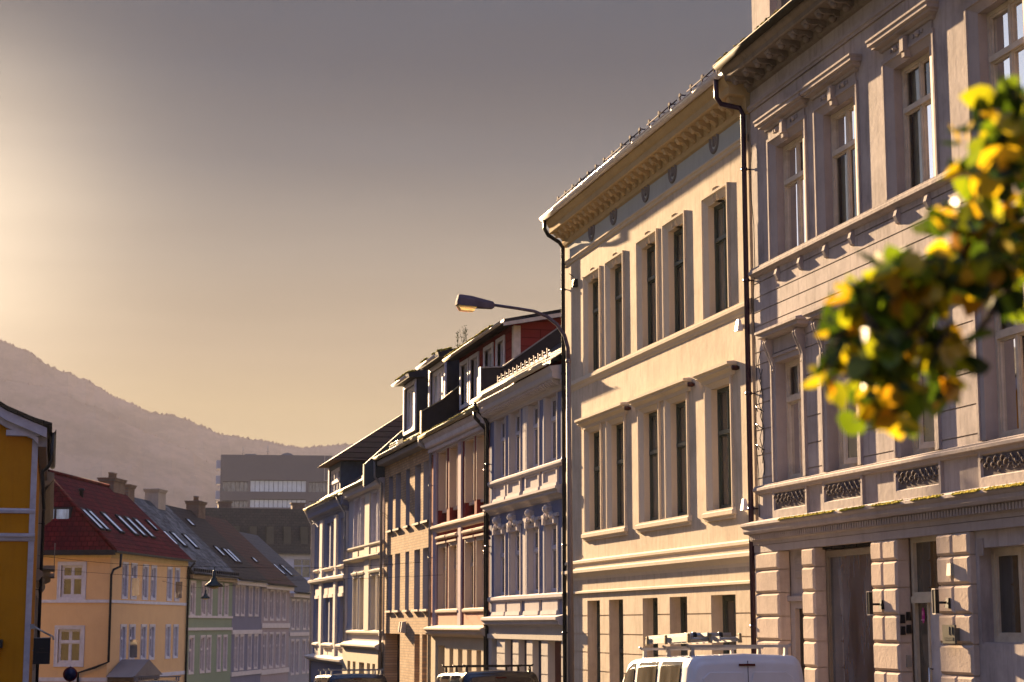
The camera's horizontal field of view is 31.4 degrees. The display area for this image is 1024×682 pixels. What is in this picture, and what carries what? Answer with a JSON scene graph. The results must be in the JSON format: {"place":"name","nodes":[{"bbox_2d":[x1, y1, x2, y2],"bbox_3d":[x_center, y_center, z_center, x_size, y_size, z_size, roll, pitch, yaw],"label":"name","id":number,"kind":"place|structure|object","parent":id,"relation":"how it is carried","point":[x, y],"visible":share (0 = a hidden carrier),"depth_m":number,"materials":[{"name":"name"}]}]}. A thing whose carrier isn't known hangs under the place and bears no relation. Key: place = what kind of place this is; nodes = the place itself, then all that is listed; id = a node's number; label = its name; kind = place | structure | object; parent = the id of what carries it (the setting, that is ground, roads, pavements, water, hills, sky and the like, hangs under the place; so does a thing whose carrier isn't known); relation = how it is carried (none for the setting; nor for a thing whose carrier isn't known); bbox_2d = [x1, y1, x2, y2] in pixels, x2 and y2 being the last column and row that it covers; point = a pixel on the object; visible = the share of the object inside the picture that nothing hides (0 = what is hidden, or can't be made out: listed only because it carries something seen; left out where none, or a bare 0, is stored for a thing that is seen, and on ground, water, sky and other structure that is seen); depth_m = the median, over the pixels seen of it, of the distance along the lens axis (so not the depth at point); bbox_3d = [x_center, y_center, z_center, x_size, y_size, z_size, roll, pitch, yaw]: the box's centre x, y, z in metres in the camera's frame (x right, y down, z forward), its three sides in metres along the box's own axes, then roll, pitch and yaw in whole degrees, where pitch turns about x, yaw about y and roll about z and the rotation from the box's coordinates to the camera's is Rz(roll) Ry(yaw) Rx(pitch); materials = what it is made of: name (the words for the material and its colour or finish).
{"place":"outdoors","nodes":[
{"label":"outdoors","id":0,"kind":"place"},
{"bbox_2d":[0,379,220,508],"bbox_3d":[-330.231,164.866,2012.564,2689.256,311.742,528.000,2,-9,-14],"label":"hillside","id":1,"kind":"structure","parent":0,"point":[94,442],"depth_m":2007.17,"materials":[{"name":"plant"}]},
{"bbox_2d":[0,339,352,463],"bbox_3d":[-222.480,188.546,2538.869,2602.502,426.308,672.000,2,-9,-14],"label":"mountain","id":2,"kind":"structure","parent":0,"point":[201,441],"depth_m":2536.05,"materials":[{"name":"grey"}]},
{"bbox_2d":[125,484,241,681],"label":"green house","id":3,"kind":"structure","parent":0,"point":[210,628],"depth_m":103.20,"materials":[{"name":"paint"}]},
{"bbox_2d":[188,635,194,674],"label":"window","id":4,"kind":"structure","parent":3,"relation":"in","point":[191,637],"depth_m":98.93,"materials":[{"name":"white glass"}]},
{"bbox_2d":[189,580,195,615],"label":"window","id":5,"kind":"structure","parent":3,"relation":"in","point":[192,582],"depth_m":99.39,"materials":[{"name":"white glass"}]},
{"bbox_2d":[199,635,205,672],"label":"window","id":6,"kind":"structure","parent":3,"relation":"in","point":[202,637],"depth_m":101.11,"materials":[{"name":"white glass"}]},
{"bbox_2d":[0,0,751,447],"label":"sky","id":7,"kind":"structure","parent":0,"point":[243,218],"materials":[{"name":"grey"}]},
{"bbox_3d":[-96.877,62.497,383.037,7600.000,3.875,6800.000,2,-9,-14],"label":"ground","id":8,"kind":"structure","parent":0,"visible":0},
{"bbox_2d":[0,401,55,681],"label":"ochre house","id":9,"kind":"structure","parent":8,"relation":"on","point":[27,451],"depth_m":44.77,"materials":[{"name":"yellow paint"}]},
{"bbox_2d":[30,624,53,663],"bbox_3d":[-11.424,7.362,44.316,0.591,0.960,0.044,2,-9,-14],"label":"hanging sign","id":10,"kind":"object","parent":9,"relation":"attached to","point":[41,650],"visible":1,"depth_m":44.29,"materials":[{"name":"black metal"}]},
{"bbox_2d":[32,469,55,681],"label":"stone house","id":11,"kind":"structure","parent":8,"relation":"on","point":[44,575],"depth_m":56.75,"materials":[{"name":"white paint"}]},
{"bbox_2d":[44,556,418,588],"bbox_3d":[-8.712,7.305,57.406,12.063,0.994,0.579,3,-9,-17],"label":"hanging lamp","id":12,"kind":"object","parent":11,"relation":"hanging from","point":[213,583],"visible":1,"depth_m":57.05,"materials":[{"name":"black metal"}]},
{"bbox_2d":[39,469,195,681],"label":"corner house","id":13,"kind":"structure","parent":8,"relation":"on","point":[110,625],"depth_m":86.66,"materials":[{"name":"yellow paint"}]},
{"bbox_2d":[53,507,71,518],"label":"roof window","id":14,"kind":"structure","parent":13,"relation":"in","point":[59,512],"depth_m":86.21,"materials":[{"name":"glass"}]},
{"bbox_2d":[53,625,84,666],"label":"window","id":15,"kind":"structure","parent":13,"relation":"in","point":[71,640],"depth_m":85.10,"materials":[{"name":"white paint"}]},
{"bbox_2d":[56,562,86,599],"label":"window","id":16,"kind":"structure","parent":13,"relation":"in","point":[73,587],"depth_m":85.56,"materials":[{"name":"white paint"}]},
{"bbox_2d":[119,624,126,661],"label":"window","id":17,"kind":"structure","parent":13,"relation":"in","point":[123,627],"depth_m":87.31,"materials":[{"name":"white paint"}]},
{"bbox_2d":[121,562,128,598],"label":"window","id":18,"kind":"structure","parent":13,"relation":"in","point":[125,568],"depth_m":87.76,"materials":[{"name":"glass"}]},
{"bbox_2d":[128,624,137,658],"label":"window","id":19,"kind":"structure","parent":13,"relation":"in","point":[132,651],"depth_m":88.23,"materials":[{"name":"white paint"}]},
{"bbox_2d":[130,563,138,599],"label":"window","id":20,"kind":"structure","parent":13,"relation":"in","point":[134,589],"depth_m":88.68,"materials":[{"name":"glass"}]},
{"bbox_2d":[140,624,146,658],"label":"window","id":21,"kind":"structure","parent":13,"relation":"in","point":[143,640],"depth_m":90.52,"materials":[{"name":"white paint"}]},
{"bbox_2d":[142,564,148,599],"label":"window","id":22,"kind":"structure","parent":13,"relation":"in","point":[145,579],"depth_m":90.95,"materials":[{"name":"glass"}]},
{"bbox_2d":[148,624,155,659],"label":"window","id":23,"kind":"structure","parent":13,"relation":"in","point":[151,656],"depth_m":91.88,"materials":[{"name":"white paint"}]},
{"bbox_2d":[150,565,156,599],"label":"window","id":24,"kind":"structure","parent":13,"relation":"in","point":[153,589],"depth_m":92.33,"materials":[{"name":"glass"}]},
{"bbox_2d":[174,567,181,600],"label":"window","id":25,"kind":"structure","parent":13,"relation":"in","point":[177,588],"depth_m":95.98,"materials":[{"name":"glass"}]},
{"bbox_2d":[187,531,309,681],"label":"end house","id":26,"kind":"structure","parent":8,"relation":"on","point":[299,622],"depth_m":125.93,"materials":[{"name":"grey paint"}]},
{"bbox_2d":[205,501,312,592],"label":"hall building","id":27,"kind":"structure","parent":8,"relation":"on","point":[285,534],"depth_m":225.35,"materials":[{"name":"white paint"}]},
{"bbox_2d":[294,559,309,577],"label":"window","id":28,"kind":"structure","parent":27,"relation":"in","point":[302,566],"depth_m":225.14,"materials":[{"name":"glass"}]},
{"bbox_2d":[215,451,331,508],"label":"office tower","id":29,"kind":"structure","parent":8,"relation":"on","point":[284,481],"depth_m":477.38,"materials":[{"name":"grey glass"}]},
{"bbox_2d":[222,481,247,490],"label":"window","id":30,"kind":"structure","parent":29,"relation":"in","point":[227,485],"depth_m":476.38,"materials":[{"name":"grey glass"}]},
{"bbox_2d":[250,480,305,491],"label":"window","id":31,"kind":"structure","parent":29,"relation":"in","point":[256,485],"depth_m":477.66,"materials":[{"name":"white glass"}]},
{"bbox_2d":[250,499,305,506],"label":"window","id":32,"kind":"structure","parent":29,"relation":"in","point":[253,502],"depth_m":476.96,"materials":[{"name":"white glass"}]},
{"bbox_2d":[303,414,402,681],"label":"blue grey house","id":33,"kind":"structure","parent":8,"relation":"on","point":[329,598],"depth_m":79.94,"materials":[{"name":"paint"}]},
{"bbox_2d":[338,430,403,673],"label":"pale house","id":34,"kind":"structure","parent":8,"relation":"on","point":[360,645],"depth_m":69.28,"materials":[{"name":"paint"}]},
{"bbox_2d":[352,576,357,629],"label":"window","id":35,"kind":"structure","parent":34,"relation":"in","point":[355,581],"depth_m":72.24,"materials":[{"name":"glass"}]},
{"bbox_2d":[353,498,358,546],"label":"window","id":36,"kind":"structure","parent":34,"relation":"in","point":[356,501],"depth_m":72.72,"materials":[{"name":"glass"}]},
{"bbox_2d":[359,575,363,629],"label":"window","id":37,"kind":"structure","parent":34,"relation":"in","point":[361,581],"depth_m":70.76,"materials":[{"name":"glass"}]},
{"bbox_2d":[360,495,364,544],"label":"window","id":38,"kind":"structure","parent":34,"relation":"in","point":[362,499],"depth_m":71.24,"materials":[{"name":"glass"}]},
{"bbox_2d":[370,573,376,629],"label":"window","id":39,"kind":"structure","parent":34,"relation":"in","point":[373,579],"depth_m":68.28,"materials":[{"name":"glass"}]},
{"bbox_2d":[371,490,377,542],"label":"window","id":40,"kind":"structure","parent":34,"relation":"in","point":[374,495],"depth_m":68.76,"materials":[{"name":"glass"}]},
{"bbox_2d":[372,347,459,681],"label":"brick house","id":41,"kind":"structure","parent":8,"relation":"on","point":[430,394],"depth_m":61.72,"materials":[{"name":"orange brick"}]},
{"bbox_2d":[388,555,391,610],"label":"window","id":42,"kind":"structure","parent":41,"relation":"in","point":[390,556],"depth_m":65.09,"materials":[{"name":"black glass"}]},
{"bbox_2d":[389,476,392,529],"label":"window","id":43,"kind":"structure","parent":41,"relation":"in","point":[390,478],"depth_m":65.53,"materials":[{"name":"black glass"}]},
{"bbox_2d":[395,553,399,609],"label":"window","id":44,"kind":"structure","parent":41,"relation":"in","point":[397,556],"depth_m":63.80,"materials":[{"name":"black glass"}]},
{"bbox_2d":[395,472,400,527],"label":"window","id":45,"kind":"structure","parent":41,"relation":"in","point":[398,476],"depth_m":64.24,"materials":[{"name":"grey glass"}]},
{"bbox_2d":[405,551,408,609],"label":"window","id":46,"kind":"structure","parent":41,"relation":"in","point":[407,553],"depth_m":61.93,"materials":[{"name":"black glass"}]},
{"bbox_2d":[406,468,409,524],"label":"window","id":47,"kind":"structure","parent":41,"relation":"in","point":[408,470],"depth_m":62.37,"materials":[{"name":"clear glass"}]},
{"bbox_2d":[414,549,419,608],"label":"window","id":48,"kind":"structure","parent":41,"relation":"in","point":[417,552],"depth_m":60.39,"materials":[{"name":"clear glass"}]},
{"bbox_2d":[415,464,420,522],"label":"window","id":49,"kind":"structure","parent":41,"relation":"in","point":[418,467],"depth_m":60.83,"materials":[{"name":"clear glass"}]},
{"bbox_2d":[423,548,427,608],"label":"window","id":50,"kind":"structure","parent":41,"relation":"in","point":[425,550],"depth_m":59.00,"materials":[{"name":"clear glass"}]},
{"bbox_2d":[423,460,428,520],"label":"window","id":51,"kind":"structure","parent":41,"relation":"in","point":[426,464],"depth_m":59.43,"materials":[{"name":"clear glass"}]},
{"bbox_2d":[418,309,561,681],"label":"red house","id":52,"kind":"structure","parent":8,"relation":"on","point":[455,630],"depth_m":53.42,"materials":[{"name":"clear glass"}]},
{"bbox_2d":[437,543,446,608],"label":"window","id":53,"kind":"structure","parent":52,"relation":"in","point":[442,549],"depth_m":56.51,"materials":[{"name":"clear glass"}]},
{"bbox_2d":[438,448,446,510],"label":"window","id":54,"kind":"structure","parent":52,"relation":"in","point":[442,455],"depth_m":56.99,"materials":[{"name":"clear glass"}]},
{"bbox_2d":[448,541,457,608],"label":"window","id":55,"kind":"structure","parent":52,"relation":"in","point":[453,546],"depth_m":54.98,"materials":[{"name":"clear glass"}]},
{"bbox_2d":[449,443,457,506],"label":"window","id":56,"kind":"structure","parent":52,"relation":"in","point":[453,450],"depth_m":55.47,"materials":[{"name":"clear glass"}]},
{"bbox_2d":[464,538,473,607],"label":"window","id":57,"kind":"structure","parent":52,"relation":"in","point":[468,543],"depth_m":52.88,"materials":[{"name":"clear glass"}]},
{"bbox_2d":[464,436,474,502],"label":"window","id":58,"kind":"structure","parent":52,"relation":"in","point":[469,443],"depth_m":53.34,"materials":[{"name":"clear glass"}]},
{"bbox_2d":[476,432,483,499],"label":"window","id":59,"kind":"structure","parent":52,"relation":"in","point":[480,437],"depth_m":51.93,"materials":[{"name":"grey glass"}]},
{"bbox_2d":[476,536,483,607],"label":"window","id":60,"kind":"structure","parent":52,"relation":"in","point":[479,540],"depth_m":51.45,"materials":[{"name":"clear glass"}]},
{"bbox_2d":[472,342,562,681],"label":"blue house","id":61,"kind":"structure","parent":8,"relation":"on","point":[523,622],"depth_m":46.29,"materials":[{"name":"white paint"}]},
{"bbox_2d":[494,416,505,479],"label":"window","id":62,"kind":"structure","parent":61,"relation":"in","point":[499,425],"depth_m":49.72,"materials":[{"name":"glass"}]},
{"bbox_2d":[494,529,505,595],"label":"window","id":63,"kind":"structure","parent":61,"relation":"in","point":[500,538],"depth_m":49.24,"materials":[{"name":"glass"}]},
{"bbox_2d":[508,409,520,474],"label":"window","id":64,"kind":"structure","parent":61,"relation":"in","point":[514,419],"depth_m":48.17,"materials":[{"name":"glass"}]},
{"bbox_2d":[508,525,520,594],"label":"window","id":65,"kind":"structure","parent":61,"relation":"in","point":[514,537],"depth_m":47.68,"materials":[{"name":"glass"}]},
{"bbox_2d":[526,400,539,469],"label":"window","id":66,"kind":"structure","parent":61,"relation":"in","point":[532,411],"depth_m":46.36,"materials":[{"name":"glass"}]},
{"bbox_2d":[526,521,539,593],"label":"window","id":67,"kind":"structure","parent":61,"relation":"in","point":[532,533],"depth_m":45.87,"materials":[{"name":"glass"}]},
{"bbox_2d":[543,392,557,463],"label":"window","id":68,"kind":"structure","parent":61,"relation":"in","point":[550,403],"depth_m":44.73,"materials":[{"name":"glass"}]},
{"bbox_2d":[543,518,558,592],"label":"window","id":69,"kind":"structure","parent":61,"relation":"in","point":[550,530],"depth_m":44.23,"materials":[{"name":"glass"}]},
{"bbox_2d":[555,641,560,681],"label":"door","id":70,"kind":"structure","parent":61,"relation":"in","point":[557,643],"depth_m":43.36,"materials":[{"name":"wood"}]},
{"bbox_2d":[539,66,758,681],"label":"plaster house","id":71,"kind":"structure","parent":8,"relation":"on","point":[657,285],"depth_m":36.17,"materials":[{"name":"beige paint"}]},
{"bbox_2d":[582,265,601,374],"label":"window","id":72,"kind":"structure","parent":71,"relation":"in","point":[591,288],"depth_m":41.56,"materials":[{"name":"beige glass"}]},
{"bbox_2d":[583,423,602,531],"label":"window","id":73,"kind":"structure","parent":71,"relation":"in","point":[592,435],"depth_m":41.03,"materials":[{"name":"beige glass"}]},
{"bbox_2d":[597,601,599,681],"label":"window","id":74,"kind":"structure","parent":71,"relation":"in","point":[598,602],"depth_m":40.59,"materials":[{"name":"black glass"}]},
{"bbox_2d":[604,250,624,364],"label":"window","id":75,"kind":"structure","parent":71,"relation":"in","point":[614,277],"depth_m":39.91,"materials":[{"name":"beige glass"}]},
{"bbox_2d":[605,414,626,527],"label":"window","id":76,"kind":"structure","parent":71,"relation":"in","point":[615,427],"depth_m":39.37,"materials":[{"name":"beige glass"}]},
{"bbox_2d":[619,600,623,681],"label":"window","id":77,"kind":"structure","parent":71,"relation":"in","point":[621,655],"depth_m":39.00,"materials":[{"name":"black glass"}]},
{"bbox_2d":[635,228,658,349],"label":"window","id":78,"kind":"structure","parent":71,"relation":"in","point":[646,256],"depth_m":37.75,"materials":[{"name":"beige glass"}]},
{"bbox_2d":[637,401,661,522],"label":"window","id":79,"kind":"structure","parent":71,"relation":"in","point":[648,416],"depth_m":37.21,"materials":[{"name":"beige glass"}]},
{"bbox_2d":[653,598,657,656],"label":"window","id":80,"kind":"structure","parent":71,"relation":"in","point":[655,600],"depth_m":36.83,"materials":[{"name":"black glass"}]},
{"bbox_2d":[661,210,687,337],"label":"window","id":81,"kind":"structure","parent":71,"relation":"in","point":[673,240],"depth_m":36.12,"materials":[{"name":"beige glass"}]},
{"bbox_2d":[663,391,689,517],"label":"window","id":82,"kind":"structure","parent":71,"relation":"in","point":[676,413],"depth_m":35.58,"materials":[{"name":"beige glass"}]},
{"bbox_2d":[680,597,687,655],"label":"window","id":83,"kind":"structure","parent":71,"relation":"in","point":[683,600],"depth_m":35.21,"materials":[{"name":"black glass"}]},
{"bbox_2d":[700,182,730,319],"bbox_3d":[3.841,-1.670,33.524,0.265,2.370,1.380,2,-9,-14],"label":"window","id":84,"kind":"structure","parent":71,"relation":"in","point":[715,223],"depth_m":33.90,"materials":[{"name":"beige glass"}]},
{"bbox_2d":[703,375,734,510],"bbox_3d":[3.841,1.853,32.976,0.265,2.360,1.380,2,-9,-14],"label":"window","id":85,"kind":"structure","parent":71,"relation":"in","point":[718,393],"depth_m":33.36,"materials":[{"name":"beige glass"}]},
{"bbox_2d":[722,595,736,653],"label":"window","id":86,"kind":"structure","parent":71,"relation":"in","point":[728,601],"depth_m":32.87,"materials":[{"name":"glass"}]},
{"bbox_2d":[713,0,1023,681],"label":"town house","id":87,"kind":"structure","parent":8,"relation":"on","point":[882,556],"depth_m":27.04,"materials":[{"name":"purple paint"}]},
{"bbox_2d":[766,115,809,259],"bbox_3d":[4.955,-2.506,30.363,0.840,2.090,1.650,2,-9,-14],"label":"window","id":88,"kind":"structure","parent":87,"relation":"in","point":[787,166],"depth_m":30.72,"materials":[{"name":"white paint"}]},
{"bbox_2d":[787,549,804,664],"bbox_3d":[4.701,5.319,29.170,0.180,4.060,1.160,2,-9,-14],"label":"doorway","id":89,"kind":"structure","parent":87,"relation":"in","point":[795,598],"depth_m":29.62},
{"bbox_2d":[770,346,830,481],"bbox_3d":[4.911,1.208,29.941,0.850,2.120,1.390,2,-9,-14],"label":"window","id":90,"kind":"structure","parent":87,"relation":"in","point":[789,442],"depth_m":30.27,"materials":[{"name":"grey glass"}]},
{"bbox_2d":[799,609,806,681],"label":"door","id":91,"kind":"structure","parent":87,"relation":"in","point":[802,615],"depth_m":29.48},
{"bbox_2d":[812,80,861,235],"bbox_3d":[5.434,-2.801,28.465,0.840,2.090,1.650,2,-9,-14],"label":"window","id":92,"kind":"structure","parent":87,"relation":"in","point":[836,137],"depth_m":28.86,"materials":[{"name":"white paint"}]},
{"bbox_2d":[826,547,876,681],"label":"door","id":93,"kind":"structure","parent":87,"relation":"in","point":[851,642],"depth_m":27.65,"materials":[{"name":"wood"}]},
{"bbox_2d":[819,337,901,471],"bbox_3d":[5.410,0.901,27.966,0.850,2.120,1.410,2,-9,-14],"label":"window","id":94,"kind":"structure","parent":87,"relation":"in","point":[840,450],"depth_m":28.30,"materials":[{"name":"glass"}]},
{"bbox_2d":[881,28,939,200],"bbox_3d":[6.044,-3.177,26.049,0.840,2.090,1.630,2,-9,-14],"label":"window","id":95,"kind":"structure","parent":87,"relation":"in","point":[909,94],"depth_m":26.43,"materials":[{"name":"white paint"}]},
{"bbox_2d":[928,603,943,681],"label":"door","id":96,"kind":"structure","parent":87,"relation":"in","point":[937,674],"depth_m":24.90,"materials":[{"name":"metal"}]},
{"bbox_2d":[893,300,988,457],"bbox_3d":[6.014,0.529,25.574,0.850,2.120,1.380,2,-9,-14],"label":"window","id":97,"kind":"structure","parent":87,"relation":"in","point":[931,441],"depth_m":25.27,"materials":[{"name":"white paint"}]},
{"bbox_2d":[963,0,1023,142],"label":"window","id":98,"kind":"structure","parent":87,"relation":"in","point":[994,38],"depth_m":24.06,"materials":[{"name":"white paint"}]},
{"bbox_2d":[973,285,1023,440],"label":"window","id":99,"kind":"structure","parent":87,"relation":"in","point":[1000,391],"depth_m":23.52,"materials":[{"name":"white paint"}]},
{"bbox_2d":[984,546,1023,644],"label":"window","id":100,"kind":"structure","parent":87,"relation":"in","point":[1007,563],"depth_m":23.22,"materials":[{"name":"black glass"}]},
{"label":"road","id":101,"kind":"structure","parent":0,"visible":0},
{"bbox_2d":[167,496,270,681],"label":"slate house","id":102,"kind":"structure","parent":101,"relation":"on","point":[246,632],"depth_m":111.21,"materials":[{"name":"paint"}]},
{"bbox_2d":[205,515,297,681],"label":"rosy grey house","id":103,"kind":"structure","parent":101,"relation":"on","point":[275,627],"depth_m":118.53,"materials":[{"name":"paint"}]},
{"bbox_2d":[313,668,386,681],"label":"parked van","id":104,"kind":"object","parent":101,"relation":"on","point":[355,677],"visible":1,"depth_m":49.02,"materials":[{"name":"black paint"}]},
{"bbox_2d":[435,664,538,681],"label":"parked van","id":105,"kind":"object","parent":101,"relation":"on","point":[506,675],"visible":1,"depth_m":37.22,"materials":[{"name":"black paint"}]},
{"bbox_2d":[623,643,803,681],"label":"delivery van","id":106,"kind":"object","parent":101,"relation":"on","point":[758,666],"visible":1,"depth_m":24.16,"materials":[{"name":"metal"}]},
{"bbox_2d":[645,632,741,645],"bbox_3d":[2.449,4.075,24.926,0.765,0.135,1.880,2,-11,-14],"label":"ladder","id":107,"kind":"object","parent":106,"relation":"on","point":[681,638],"visible":1,"depth_m":24.45,"materials":[{"name":"metal"}]},
{"bbox_2d":[801,72,1023,439],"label":"street tree","id":108,"kind":"object","parent":101,"relation":"on","point":[878,324],"visible":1,"depth_m":3.14,"materials":[{"name":"green plant"}]},
{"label":"pavement","id":109,"kind":"structure","parent":0,"visible":0},
{"bbox_2d":[455,294,573,681],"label":"street lamp","id":110,"kind":"object","parent":109,"relation":"on","point":[466,303],"visible":1,"depth_m":36.71,"materials":[{"name":"metal"}]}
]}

